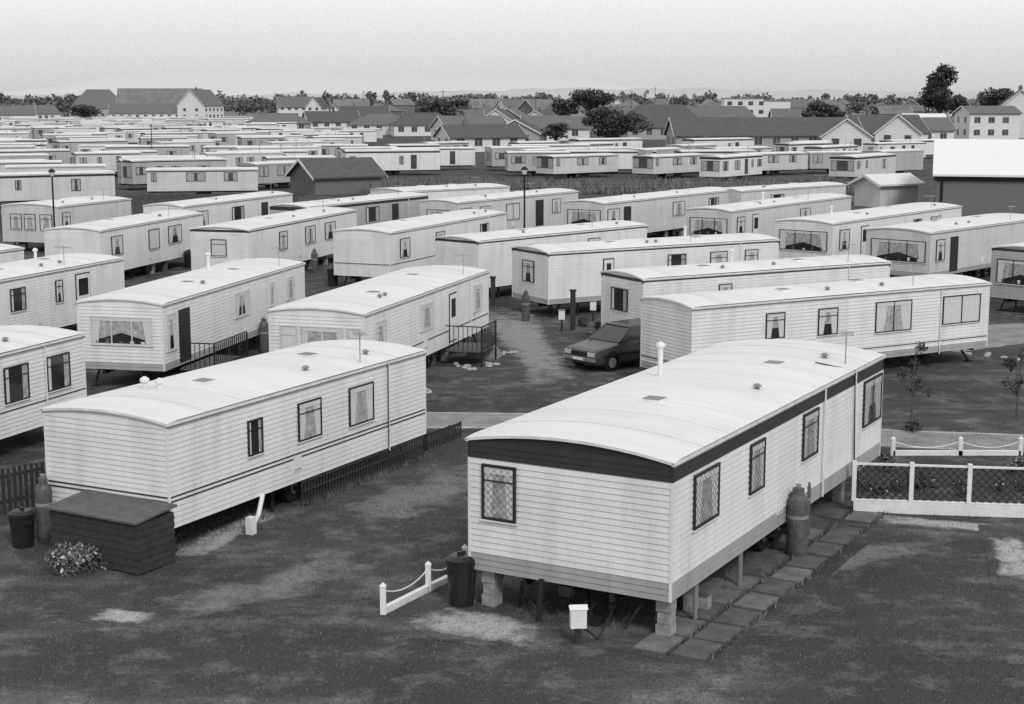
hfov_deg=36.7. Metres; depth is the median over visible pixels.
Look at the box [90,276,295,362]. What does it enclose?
windows
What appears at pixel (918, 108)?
house
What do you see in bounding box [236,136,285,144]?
static caravan
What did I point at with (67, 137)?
static caravan
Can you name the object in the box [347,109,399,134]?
bungalow
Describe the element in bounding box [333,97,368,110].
house
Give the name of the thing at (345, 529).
worn verge
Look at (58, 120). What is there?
static caravan
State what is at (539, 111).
bungalow
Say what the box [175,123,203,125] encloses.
static caravan
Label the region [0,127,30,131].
static caravan
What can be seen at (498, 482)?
windows
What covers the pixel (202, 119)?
static caravan
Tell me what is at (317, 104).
white house
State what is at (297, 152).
static caravan
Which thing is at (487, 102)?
house
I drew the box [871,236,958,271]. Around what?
windows
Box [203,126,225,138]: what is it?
static caravan
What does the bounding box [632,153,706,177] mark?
static caravan
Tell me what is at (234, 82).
hills
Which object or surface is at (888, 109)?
house
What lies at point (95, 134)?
static caravan
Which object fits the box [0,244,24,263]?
static caravan
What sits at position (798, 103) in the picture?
house
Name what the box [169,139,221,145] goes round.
static caravan
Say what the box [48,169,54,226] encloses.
lamp post
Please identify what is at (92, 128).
static caravan
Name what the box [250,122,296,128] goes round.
static caravan
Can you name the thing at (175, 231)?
windows
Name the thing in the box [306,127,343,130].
static caravan
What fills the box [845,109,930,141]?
bungalow
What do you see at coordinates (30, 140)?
static caravan
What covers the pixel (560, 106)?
broadleaf tree
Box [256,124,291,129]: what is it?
static caravan
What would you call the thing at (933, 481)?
flower plant
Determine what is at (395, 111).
house
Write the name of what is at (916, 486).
flower plant
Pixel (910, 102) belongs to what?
house
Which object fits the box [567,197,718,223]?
windows
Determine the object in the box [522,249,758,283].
windows
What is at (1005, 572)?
pale paving
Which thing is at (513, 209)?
windows
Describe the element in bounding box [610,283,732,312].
windows
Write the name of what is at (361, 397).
windows
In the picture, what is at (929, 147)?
static caravan
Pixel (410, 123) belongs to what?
bungalow
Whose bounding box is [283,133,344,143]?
static caravan
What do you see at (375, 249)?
static caravan
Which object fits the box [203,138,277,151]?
static caravan
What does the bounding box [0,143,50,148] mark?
static caravan
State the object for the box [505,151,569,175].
static caravan
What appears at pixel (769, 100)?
house
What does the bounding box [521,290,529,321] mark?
gas cylinder
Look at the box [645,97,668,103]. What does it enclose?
house
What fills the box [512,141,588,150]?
static caravan
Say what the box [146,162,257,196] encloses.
static caravan
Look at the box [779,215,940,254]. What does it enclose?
windows
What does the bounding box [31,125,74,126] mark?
static caravan
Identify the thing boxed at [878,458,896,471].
flower plant
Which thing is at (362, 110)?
bungalow
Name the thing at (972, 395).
ground
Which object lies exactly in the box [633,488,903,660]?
paving slabs
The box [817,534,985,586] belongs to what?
worn lawn
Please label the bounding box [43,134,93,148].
static caravan
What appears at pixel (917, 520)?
pale paving
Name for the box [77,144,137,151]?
static caravan
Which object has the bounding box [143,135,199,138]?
static caravan
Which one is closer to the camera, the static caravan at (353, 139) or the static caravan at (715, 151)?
the static caravan at (715, 151)
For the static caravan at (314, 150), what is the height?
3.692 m
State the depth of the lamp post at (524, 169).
79.66 m
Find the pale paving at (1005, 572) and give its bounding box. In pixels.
[978,524,1023,590]
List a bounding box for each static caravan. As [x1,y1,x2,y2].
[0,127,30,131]
[0,132,25,138]
[0,139,14,142]
[0,139,46,142]
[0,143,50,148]
[0,144,70,163]
[0,145,35,149]
[0,153,48,159]
[0,160,62,171]
[0,170,114,202]
[0,188,131,248]
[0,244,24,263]
[0,246,124,327]
[0,325,86,438]
[2,159,45,162]
[4,121,14,125]
[5,155,105,171]
[8,118,38,120]
[10,120,38,123]
[12,127,31,138]
[14,124,44,126]
[16,116,53,120]
[20,118,47,122]
[20,123,65,124]
[29,126,63,126]
[30,127,54,138]
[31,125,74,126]
[40,133,106,138]
[40,331,427,550]
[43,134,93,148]
[43,203,203,278]
[48,129,90,132]
[51,139,128,158]
[52,118,81,122]
[54,127,95,129]
[54,135,106,140]
[57,130,97,132]
[63,127,126,139]
[66,124,114,126]
[66,138,122,139]
[67,120,101,123]
[71,118,108,123]
[71,151,140,172]
[74,246,305,386]
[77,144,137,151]
[79,123,124,124]
[80,121,121,122]
[81,121,132,131]
[89,150,157,155]
[92,114,126,119]
[93,119,112,120]
[100,126,153,131]
[103,126,137,126]
[105,140,189,154]
[113,119,151,120]
[116,120,150,124]
[116,150,213,185]
[117,128,153,131]
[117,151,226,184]
[118,147,205,158]
[122,130,171,142]
[127,122,164,124]
[137,123,173,124]
[138,136,186,144]
[140,132,202,138]
[141,117,169,120]
[141,121,169,122]
[142,191,292,225]
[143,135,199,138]
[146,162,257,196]
[150,136,215,154]
[152,124,188,129]
[154,117,187,118]
[161,126,214,131]
[163,122,213,126]
[165,116,198,120]
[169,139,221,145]
[170,121,191,124]
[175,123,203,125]
[182,116,206,117]
[186,118,213,120]
[188,127,242,131]
[189,207,356,270]
[192,120,233,125]
[199,144,282,166]
[201,129,239,131]
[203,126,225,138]
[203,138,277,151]
[206,119,243,120]
[208,132,256,145]
[213,143,307,155]
[214,125,246,127]
[217,117,252,118]
[221,126,257,127]
[223,122,244,124]
[225,131,270,134]
[232,146,321,154]
[234,127,286,130]
[235,133,303,144]
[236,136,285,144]
[236,150,295,187]
[241,123,276,126]
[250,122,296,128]
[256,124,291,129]
[256,130,314,134]
[261,135,325,145]
[262,155,335,160]
[266,254,502,367]
[269,185,428,225]
[278,129,317,131]
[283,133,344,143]
[295,128,349,138]
[296,132,339,133]
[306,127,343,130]
[308,135,361,143]
[312,144,367,157]
[318,130,376,142]
[319,135,363,143]
[332,202,507,286]
[336,128,382,138]
[337,146,396,157]
[341,149,439,174]
[370,183,510,198]
[385,137,439,146]
[387,147,475,166]
[418,141,469,146]
[419,183,578,229]
[434,213,647,297]
[465,331,885,636]
[484,146,551,166]
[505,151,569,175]
[508,139,590,147]
[508,141,559,144]
[511,225,779,317]
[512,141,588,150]
[535,145,618,177]
[564,136,613,146]
[564,149,656,173]
[564,182,729,236]
[568,137,641,147]
[584,138,633,149]
[600,243,891,325]
[625,147,683,169]
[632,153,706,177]
[639,264,991,368]
[666,136,716,149]
[674,142,755,155]
[682,137,753,146]
[686,188,851,236]
[699,146,762,180]
[701,138,771,151]
[715,182,846,202]
[729,143,808,174]
[774,195,962,258]
[775,136,832,151]
[783,139,832,142]
[802,142,861,172]
[804,144,857,150]
[829,153,896,178]
[861,149,923,172]
[862,135,926,156]
[866,206,1023,278]
[879,139,933,155]
[990,242,1023,310]
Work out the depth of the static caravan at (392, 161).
177.46 m
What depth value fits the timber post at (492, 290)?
66.11 m
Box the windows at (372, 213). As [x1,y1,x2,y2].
[366,203,398,222]
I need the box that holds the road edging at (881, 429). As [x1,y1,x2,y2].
[426,412,1023,449]
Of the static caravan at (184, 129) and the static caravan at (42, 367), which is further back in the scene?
the static caravan at (184, 129)
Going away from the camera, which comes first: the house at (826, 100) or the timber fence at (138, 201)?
the timber fence at (138, 201)
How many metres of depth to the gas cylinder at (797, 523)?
29.82 m
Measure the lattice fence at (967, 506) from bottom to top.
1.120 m
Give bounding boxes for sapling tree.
[897,341,932,421]
[1001,347,1023,417]
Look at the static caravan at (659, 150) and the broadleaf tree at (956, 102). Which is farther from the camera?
the broadleaf tree at (956, 102)
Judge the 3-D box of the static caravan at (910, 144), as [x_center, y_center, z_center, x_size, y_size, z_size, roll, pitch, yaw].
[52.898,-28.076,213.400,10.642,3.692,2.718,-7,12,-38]
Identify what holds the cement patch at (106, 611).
on the worn lawn at (255, 577)
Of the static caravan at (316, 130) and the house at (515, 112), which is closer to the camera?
the static caravan at (316, 130)
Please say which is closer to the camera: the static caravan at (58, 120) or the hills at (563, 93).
the static caravan at (58, 120)
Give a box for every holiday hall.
[70,89,116,117]
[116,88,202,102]
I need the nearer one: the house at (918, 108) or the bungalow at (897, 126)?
the bungalow at (897, 126)
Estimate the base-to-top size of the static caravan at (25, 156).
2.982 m
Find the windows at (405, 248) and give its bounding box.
[400,223,487,258]
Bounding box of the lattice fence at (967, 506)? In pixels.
[851,460,1023,517]
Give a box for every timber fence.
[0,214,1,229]
[102,194,194,214]
[194,191,297,201]
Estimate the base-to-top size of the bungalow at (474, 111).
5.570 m
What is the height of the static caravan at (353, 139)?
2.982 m
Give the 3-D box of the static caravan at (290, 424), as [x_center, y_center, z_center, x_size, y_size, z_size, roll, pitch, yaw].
[-5.590,1.495,34.490,3.578,3.450,9.808,5,10,27]
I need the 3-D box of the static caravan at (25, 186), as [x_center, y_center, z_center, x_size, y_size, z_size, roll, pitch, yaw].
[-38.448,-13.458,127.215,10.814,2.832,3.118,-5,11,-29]
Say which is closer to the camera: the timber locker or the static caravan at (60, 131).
the timber locker
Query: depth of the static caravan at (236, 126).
329.09 m
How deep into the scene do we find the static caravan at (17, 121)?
422.03 m
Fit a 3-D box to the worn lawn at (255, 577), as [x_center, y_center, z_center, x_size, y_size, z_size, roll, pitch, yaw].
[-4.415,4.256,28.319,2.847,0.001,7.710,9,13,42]
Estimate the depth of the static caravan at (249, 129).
321.35 m
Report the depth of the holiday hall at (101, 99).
685.18 m
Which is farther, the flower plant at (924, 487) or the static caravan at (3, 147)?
the static caravan at (3, 147)
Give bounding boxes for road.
[426,413,1023,450]
[952,323,1023,351]
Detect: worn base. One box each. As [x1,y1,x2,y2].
[8,451,444,570]
[397,480,928,670]
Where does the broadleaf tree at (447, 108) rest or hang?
on the ground at (972, 395)
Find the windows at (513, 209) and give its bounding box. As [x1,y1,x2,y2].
[427,198,560,225]
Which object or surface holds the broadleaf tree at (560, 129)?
on the ground at (972, 395)
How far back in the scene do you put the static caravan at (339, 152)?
191.39 m
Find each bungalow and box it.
[0,103,35,120]
[35,105,61,118]
[245,108,311,128]
[302,111,360,128]
[338,103,389,116]
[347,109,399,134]
[388,107,442,135]
[428,110,506,139]
[432,118,528,151]
[456,109,484,115]
[487,106,517,122]
[507,119,546,140]
[520,115,591,140]
[528,106,556,114]
[585,104,632,130]
[619,104,697,139]
[663,117,862,150]
[686,101,755,116]
[768,108,844,116]
[819,117,873,150]
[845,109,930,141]
[873,114,922,141]
[901,113,945,116]
[921,117,956,138]
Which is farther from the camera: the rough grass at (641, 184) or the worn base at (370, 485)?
the rough grass at (641, 184)
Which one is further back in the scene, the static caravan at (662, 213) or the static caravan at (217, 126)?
the static caravan at (217, 126)
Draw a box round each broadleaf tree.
[68,104,101,117]
[414,97,464,115]
[443,98,471,108]
[541,122,569,140]
[548,98,581,114]
[569,88,616,111]
[581,106,654,137]
[801,100,845,116]
[917,63,958,112]
[945,94,969,116]
[975,87,1013,105]
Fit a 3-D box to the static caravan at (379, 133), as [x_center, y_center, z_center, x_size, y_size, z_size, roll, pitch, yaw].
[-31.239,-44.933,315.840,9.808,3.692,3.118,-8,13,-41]
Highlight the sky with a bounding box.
[0,0,1023,91]
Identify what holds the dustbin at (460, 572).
on the worn base at (623, 640)
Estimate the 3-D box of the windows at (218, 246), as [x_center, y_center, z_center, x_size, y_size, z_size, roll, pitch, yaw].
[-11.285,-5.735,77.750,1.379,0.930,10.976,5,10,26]
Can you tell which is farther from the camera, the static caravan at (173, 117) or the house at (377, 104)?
the house at (377, 104)
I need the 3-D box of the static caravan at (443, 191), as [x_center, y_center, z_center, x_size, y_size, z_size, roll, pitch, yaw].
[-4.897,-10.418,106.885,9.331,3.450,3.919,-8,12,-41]
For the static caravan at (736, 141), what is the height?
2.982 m
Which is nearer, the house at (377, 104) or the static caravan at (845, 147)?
the static caravan at (845, 147)
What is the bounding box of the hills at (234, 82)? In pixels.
[0,68,692,95]
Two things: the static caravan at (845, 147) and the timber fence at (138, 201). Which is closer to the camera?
the timber fence at (138, 201)
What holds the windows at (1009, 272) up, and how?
in the static caravan at (1007, 273)
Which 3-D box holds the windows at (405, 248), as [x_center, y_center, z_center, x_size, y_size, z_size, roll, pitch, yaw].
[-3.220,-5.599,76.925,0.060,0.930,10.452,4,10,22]
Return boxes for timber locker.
[44,489,176,574]
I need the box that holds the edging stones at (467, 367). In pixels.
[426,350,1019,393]
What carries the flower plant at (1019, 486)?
on the ground at (972, 395)
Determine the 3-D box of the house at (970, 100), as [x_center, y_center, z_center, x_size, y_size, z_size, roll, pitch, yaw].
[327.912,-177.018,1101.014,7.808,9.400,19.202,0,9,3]
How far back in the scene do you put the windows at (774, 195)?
105.61 m
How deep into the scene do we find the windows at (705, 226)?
85.79 m
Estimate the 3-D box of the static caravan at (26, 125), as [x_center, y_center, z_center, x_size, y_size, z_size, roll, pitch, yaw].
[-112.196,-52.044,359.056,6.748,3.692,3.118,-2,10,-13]
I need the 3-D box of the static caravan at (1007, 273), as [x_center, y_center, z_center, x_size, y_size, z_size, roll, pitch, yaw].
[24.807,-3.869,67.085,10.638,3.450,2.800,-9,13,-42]
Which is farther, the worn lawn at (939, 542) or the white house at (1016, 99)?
the white house at (1016, 99)
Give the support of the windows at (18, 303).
in the static caravan at (48, 291)
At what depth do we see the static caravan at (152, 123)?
375.82 m
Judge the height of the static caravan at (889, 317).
3.450 m
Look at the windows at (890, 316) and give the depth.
49.84 m
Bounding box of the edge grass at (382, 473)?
[50,452,886,661]
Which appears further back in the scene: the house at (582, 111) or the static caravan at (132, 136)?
the house at (582, 111)
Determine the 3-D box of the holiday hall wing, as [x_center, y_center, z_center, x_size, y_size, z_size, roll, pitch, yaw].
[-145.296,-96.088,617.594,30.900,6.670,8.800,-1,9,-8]
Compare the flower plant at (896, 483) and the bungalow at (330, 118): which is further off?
the bungalow at (330, 118)
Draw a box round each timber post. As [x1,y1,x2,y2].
[490,276,495,305]
[569,289,576,329]
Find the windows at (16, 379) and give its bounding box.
[3,351,71,405]
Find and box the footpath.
[477,297,592,409]
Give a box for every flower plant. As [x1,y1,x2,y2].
[856,474,872,492]
[864,481,877,491]
[876,481,887,493]
[877,451,892,459]
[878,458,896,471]
[890,477,903,492]
[914,468,933,479]
[914,478,921,488]
[918,473,929,491]
[927,479,938,487]
[953,485,966,496]
[954,478,964,488]
[994,479,1003,491]
[1005,462,1016,473]
[1012,457,1023,466]
[1012,477,1023,491]
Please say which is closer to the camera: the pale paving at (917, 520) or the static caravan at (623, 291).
the pale paving at (917, 520)
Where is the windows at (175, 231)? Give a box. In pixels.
[111,224,182,255]
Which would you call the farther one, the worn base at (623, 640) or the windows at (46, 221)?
the windows at (46, 221)
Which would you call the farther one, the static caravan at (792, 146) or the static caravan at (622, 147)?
the static caravan at (792, 146)
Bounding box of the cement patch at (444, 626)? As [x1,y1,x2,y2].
[387,600,574,653]
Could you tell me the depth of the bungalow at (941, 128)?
294.55 m
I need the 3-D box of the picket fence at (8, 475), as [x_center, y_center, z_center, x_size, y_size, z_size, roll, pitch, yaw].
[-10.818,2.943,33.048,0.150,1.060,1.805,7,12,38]
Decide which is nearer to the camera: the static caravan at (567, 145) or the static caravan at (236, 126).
the static caravan at (567, 145)
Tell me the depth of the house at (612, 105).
778.83 m
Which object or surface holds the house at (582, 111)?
on the ground at (972, 395)
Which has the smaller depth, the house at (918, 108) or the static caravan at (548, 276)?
the static caravan at (548, 276)
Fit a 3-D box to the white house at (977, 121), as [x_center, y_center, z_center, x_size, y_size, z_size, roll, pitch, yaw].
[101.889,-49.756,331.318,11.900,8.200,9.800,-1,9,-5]
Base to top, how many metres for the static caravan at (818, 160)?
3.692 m
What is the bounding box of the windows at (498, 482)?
[480,372,882,532]
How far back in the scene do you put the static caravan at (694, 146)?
208.70 m
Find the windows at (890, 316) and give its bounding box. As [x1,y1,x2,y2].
[765,293,980,338]
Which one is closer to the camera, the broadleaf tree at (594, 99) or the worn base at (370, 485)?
the worn base at (370, 485)
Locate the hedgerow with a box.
[400,110,953,122]
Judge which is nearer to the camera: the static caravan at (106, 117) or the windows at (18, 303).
the windows at (18, 303)
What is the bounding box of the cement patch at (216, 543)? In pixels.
[161,501,298,569]
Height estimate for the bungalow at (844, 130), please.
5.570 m
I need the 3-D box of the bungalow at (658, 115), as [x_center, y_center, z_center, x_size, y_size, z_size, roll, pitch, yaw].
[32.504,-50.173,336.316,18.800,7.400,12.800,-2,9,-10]
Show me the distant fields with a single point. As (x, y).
(233, 114)
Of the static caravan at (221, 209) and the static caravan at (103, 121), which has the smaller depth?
the static caravan at (221, 209)
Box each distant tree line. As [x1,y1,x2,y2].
[0,89,993,112]
[1,89,983,105]
[55,97,975,116]
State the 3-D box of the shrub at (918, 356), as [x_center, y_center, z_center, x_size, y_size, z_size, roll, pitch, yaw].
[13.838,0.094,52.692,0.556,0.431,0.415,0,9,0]
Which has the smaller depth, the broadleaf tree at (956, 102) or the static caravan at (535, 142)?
the static caravan at (535, 142)
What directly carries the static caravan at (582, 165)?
on the ground at (972, 395)
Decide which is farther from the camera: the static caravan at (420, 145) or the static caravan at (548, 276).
the static caravan at (420, 145)
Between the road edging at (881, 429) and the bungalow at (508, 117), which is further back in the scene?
the bungalow at (508, 117)
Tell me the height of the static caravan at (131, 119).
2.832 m
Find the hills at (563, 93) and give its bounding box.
[4,87,1014,100]
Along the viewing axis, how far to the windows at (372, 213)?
93.86 m
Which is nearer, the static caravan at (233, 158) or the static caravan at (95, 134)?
the static caravan at (233, 158)
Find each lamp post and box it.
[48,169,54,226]
[521,166,527,227]
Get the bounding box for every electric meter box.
[558,309,565,330]
[568,598,619,643]
[590,300,596,320]
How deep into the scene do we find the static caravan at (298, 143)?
216.25 m
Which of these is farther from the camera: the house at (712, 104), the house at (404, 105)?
the house at (404, 105)
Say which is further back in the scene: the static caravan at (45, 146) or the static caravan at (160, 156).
the static caravan at (45, 146)
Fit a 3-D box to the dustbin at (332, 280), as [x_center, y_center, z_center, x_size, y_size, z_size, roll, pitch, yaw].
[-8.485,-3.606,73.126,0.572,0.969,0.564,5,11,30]
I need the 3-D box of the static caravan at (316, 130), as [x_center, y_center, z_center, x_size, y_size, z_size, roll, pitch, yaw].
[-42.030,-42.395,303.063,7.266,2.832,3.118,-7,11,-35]
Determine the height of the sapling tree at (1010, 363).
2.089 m
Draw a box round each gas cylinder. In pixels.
[34,474,52,542]
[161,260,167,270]
[259,316,268,352]
[311,248,317,272]
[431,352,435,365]
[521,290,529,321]
[786,484,808,557]
[807,482,810,535]
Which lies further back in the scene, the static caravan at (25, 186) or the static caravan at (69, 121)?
the static caravan at (69, 121)
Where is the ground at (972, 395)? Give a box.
[0,131,1023,703]
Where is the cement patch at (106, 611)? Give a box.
[71,604,175,627]
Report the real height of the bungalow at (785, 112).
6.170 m
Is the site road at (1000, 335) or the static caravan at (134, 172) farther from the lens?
the static caravan at (134, 172)
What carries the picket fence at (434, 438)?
on the ground at (972, 395)
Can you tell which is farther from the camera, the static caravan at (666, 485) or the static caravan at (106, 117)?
the static caravan at (106, 117)
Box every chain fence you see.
[379,544,467,614]
[890,436,1023,455]
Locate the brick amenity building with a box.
[933,139,1023,214]
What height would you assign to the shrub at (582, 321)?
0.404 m
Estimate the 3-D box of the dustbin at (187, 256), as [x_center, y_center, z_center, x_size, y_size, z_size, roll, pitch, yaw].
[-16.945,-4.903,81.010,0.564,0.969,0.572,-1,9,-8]
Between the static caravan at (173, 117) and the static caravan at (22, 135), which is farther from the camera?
the static caravan at (173, 117)
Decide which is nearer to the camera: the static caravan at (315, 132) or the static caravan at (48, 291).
the static caravan at (48, 291)
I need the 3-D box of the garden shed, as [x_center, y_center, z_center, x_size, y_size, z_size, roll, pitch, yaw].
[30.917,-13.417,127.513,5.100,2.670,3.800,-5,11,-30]
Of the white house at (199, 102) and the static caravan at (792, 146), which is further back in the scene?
the white house at (199, 102)
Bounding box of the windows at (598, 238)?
[529,237,599,244]
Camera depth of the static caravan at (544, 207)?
97.44 m
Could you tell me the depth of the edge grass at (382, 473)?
30.82 m
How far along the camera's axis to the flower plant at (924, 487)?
34.93 m
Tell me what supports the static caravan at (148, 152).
on the ground at (972, 395)
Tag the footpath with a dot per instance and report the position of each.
(546, 373)
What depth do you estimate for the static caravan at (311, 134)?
263.64 m
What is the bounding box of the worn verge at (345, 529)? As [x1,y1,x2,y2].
[262,453,467,550]
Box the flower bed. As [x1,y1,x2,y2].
[894,467,1023,487]
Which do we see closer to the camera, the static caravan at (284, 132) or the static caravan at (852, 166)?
the static caravan at (852, 166)
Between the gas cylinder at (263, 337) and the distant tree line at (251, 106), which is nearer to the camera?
the gas cylinder at (263, 337)
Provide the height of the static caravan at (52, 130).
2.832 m
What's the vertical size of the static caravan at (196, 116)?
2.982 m
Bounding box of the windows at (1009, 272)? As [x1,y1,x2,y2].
[996,259,1023,285]
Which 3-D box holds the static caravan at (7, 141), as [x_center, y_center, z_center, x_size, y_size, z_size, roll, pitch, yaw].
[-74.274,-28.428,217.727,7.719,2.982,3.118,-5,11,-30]
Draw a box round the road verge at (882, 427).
[87,394,1023,455]
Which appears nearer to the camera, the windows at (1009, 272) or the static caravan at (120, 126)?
the windows at (1009, 272)
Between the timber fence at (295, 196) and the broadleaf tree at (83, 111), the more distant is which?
the broadleaf tree at (83, 111)
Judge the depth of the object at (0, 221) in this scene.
103.95 m
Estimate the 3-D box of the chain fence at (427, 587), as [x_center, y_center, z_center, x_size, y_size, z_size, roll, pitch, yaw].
[-1.560,4.058,27.781,0.180,0.570,2.830,5,11,30]
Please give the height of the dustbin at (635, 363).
0.969 m
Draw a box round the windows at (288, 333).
[280,283,482,348]
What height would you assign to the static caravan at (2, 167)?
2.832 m
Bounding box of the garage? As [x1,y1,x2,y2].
[284,157,387,194]
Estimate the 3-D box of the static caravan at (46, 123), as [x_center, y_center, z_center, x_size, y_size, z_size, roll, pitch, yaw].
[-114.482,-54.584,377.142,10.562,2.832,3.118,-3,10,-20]
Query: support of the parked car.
on the ground at (972, 395)
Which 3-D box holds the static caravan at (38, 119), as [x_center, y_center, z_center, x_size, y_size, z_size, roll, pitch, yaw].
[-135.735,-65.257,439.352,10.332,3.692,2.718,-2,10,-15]
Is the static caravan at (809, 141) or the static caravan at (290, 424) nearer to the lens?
the static caravan at (290, 424)
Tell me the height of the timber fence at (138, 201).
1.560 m
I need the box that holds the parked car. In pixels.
[563,318,640,371]
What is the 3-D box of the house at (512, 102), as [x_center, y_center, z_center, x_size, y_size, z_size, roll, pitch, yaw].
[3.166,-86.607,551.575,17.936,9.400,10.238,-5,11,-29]
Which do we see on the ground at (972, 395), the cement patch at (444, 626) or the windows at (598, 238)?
the cement patch at (444, 626)
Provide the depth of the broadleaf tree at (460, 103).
462.26 m
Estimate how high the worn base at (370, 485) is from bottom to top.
0.001 m
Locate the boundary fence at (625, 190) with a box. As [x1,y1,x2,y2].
[370,182,854,194]
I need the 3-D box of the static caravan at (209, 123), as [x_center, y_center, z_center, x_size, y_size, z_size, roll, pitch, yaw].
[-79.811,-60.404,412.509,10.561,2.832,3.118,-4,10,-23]
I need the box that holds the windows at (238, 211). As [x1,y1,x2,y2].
[196,202,267,225]
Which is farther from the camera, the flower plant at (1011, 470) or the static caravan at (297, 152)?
the static caravan at (297, 152)
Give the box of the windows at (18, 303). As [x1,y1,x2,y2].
[9,271,90,312]
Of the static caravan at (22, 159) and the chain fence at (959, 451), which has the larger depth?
the static caravan at (22, 159)
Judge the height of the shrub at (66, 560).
0.663 m
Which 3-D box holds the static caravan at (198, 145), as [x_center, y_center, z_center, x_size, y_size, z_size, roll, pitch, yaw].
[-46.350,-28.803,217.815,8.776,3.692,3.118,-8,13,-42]
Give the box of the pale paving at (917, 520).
[833,509,1023,532]
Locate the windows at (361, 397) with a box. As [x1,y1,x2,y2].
[247,381,374,458]
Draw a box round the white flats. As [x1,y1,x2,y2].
[721,98,790,116]
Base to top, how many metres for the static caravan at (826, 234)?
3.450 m
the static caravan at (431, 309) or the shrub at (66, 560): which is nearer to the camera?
the shrub at (66, 560)
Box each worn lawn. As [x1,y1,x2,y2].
[61,536,447,641]
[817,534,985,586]
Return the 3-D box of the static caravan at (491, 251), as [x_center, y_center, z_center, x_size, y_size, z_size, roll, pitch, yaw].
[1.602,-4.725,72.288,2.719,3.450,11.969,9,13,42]
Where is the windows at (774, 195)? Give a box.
[771,194,783,197]
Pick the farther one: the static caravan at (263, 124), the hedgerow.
the hedgerow
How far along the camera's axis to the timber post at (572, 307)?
59.17 m
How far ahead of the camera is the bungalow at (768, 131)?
262.08 m
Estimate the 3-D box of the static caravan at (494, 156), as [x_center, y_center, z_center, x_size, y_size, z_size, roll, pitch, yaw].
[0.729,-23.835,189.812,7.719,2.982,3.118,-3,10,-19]
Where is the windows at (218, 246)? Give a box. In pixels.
[210,221,335,256]
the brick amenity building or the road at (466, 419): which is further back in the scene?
the brick amenity building
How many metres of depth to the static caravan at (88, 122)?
391.84 m
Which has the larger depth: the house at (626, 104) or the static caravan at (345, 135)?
the house at (626, 104)
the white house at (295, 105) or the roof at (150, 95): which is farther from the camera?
the white house at (295, 105)
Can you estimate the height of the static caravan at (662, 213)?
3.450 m
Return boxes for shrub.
[44,541,106,576]
[577,317,588,326]
[903,417,922,431]
[911,353,925,359]
[1003,354,1015,365]
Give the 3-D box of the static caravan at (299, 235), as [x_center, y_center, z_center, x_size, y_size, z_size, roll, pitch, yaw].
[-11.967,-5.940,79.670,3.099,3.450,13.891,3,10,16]
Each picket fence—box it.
[0,461,44,513]
[423,421,461,450]
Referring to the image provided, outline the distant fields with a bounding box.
[7,101,953,124]
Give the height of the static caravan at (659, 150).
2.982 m
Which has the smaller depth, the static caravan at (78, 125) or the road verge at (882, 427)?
the road verge at (882, 427)
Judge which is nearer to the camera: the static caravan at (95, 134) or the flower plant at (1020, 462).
the flower plant at (1020, 462)
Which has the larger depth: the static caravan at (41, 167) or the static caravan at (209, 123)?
the static caravan at (209, 123)
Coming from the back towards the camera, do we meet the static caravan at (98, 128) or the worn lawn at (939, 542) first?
the static caravan at (98, 128)
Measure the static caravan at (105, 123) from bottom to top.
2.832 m
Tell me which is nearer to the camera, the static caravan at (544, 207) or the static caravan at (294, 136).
the static caravan at (544, 207)
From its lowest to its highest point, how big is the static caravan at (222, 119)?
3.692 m
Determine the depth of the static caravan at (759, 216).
87.77 m
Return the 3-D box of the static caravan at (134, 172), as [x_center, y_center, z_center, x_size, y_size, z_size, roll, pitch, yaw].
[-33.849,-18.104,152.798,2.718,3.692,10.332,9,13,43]
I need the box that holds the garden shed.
[847,173,925,206]
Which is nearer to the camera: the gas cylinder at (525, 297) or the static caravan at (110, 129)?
the gas cylinder at (525, 297)
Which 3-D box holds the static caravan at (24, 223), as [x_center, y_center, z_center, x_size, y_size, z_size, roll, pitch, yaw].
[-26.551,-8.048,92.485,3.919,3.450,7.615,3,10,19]
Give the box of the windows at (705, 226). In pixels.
[690,208,810,234]
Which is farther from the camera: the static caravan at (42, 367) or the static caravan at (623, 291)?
the static caravan at (623, 291)
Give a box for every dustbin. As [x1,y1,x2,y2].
[7,506,35,548]
[183,249,190,267]
[327,266,337,286]
[445,550,475,607]
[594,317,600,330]
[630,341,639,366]
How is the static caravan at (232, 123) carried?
on the ground at (972, 395)
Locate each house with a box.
[176,88,224,118]
[275,95,311,116]
[305,97,329,110]
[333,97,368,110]
[372,102,384,105]
[386,102,402,115]
[388,97,413,113]
[429,97,481,108]
[471,97,493,106]
[481,104,493,114]
[482,97,498,105]
[492,96,524,109]
[505,105,525,118]
[517,96,552,114]
[544,96,585,114]
[604,104,618,107]
[611,97,622,103]
[616,97,639,107]
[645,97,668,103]
[701,97,716,105]
[706,103,720,105]
[762,97,777,101]
[783,97,809,107]
[806,97,831,107]
[826,96,848,114]
[838,98,851,110]
[875,103,912,114]
[884,103,924,112]
[902,97,918,104]
[952,101,1022,138]
[967,97,975,105]
[998,85,1023,137]
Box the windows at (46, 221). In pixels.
[10,212,70,230]
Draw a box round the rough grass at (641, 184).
[359,176,858,194]
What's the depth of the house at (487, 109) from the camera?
630.96 m
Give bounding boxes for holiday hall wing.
[108,103,177,117]
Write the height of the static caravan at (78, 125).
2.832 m
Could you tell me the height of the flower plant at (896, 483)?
0.363 m

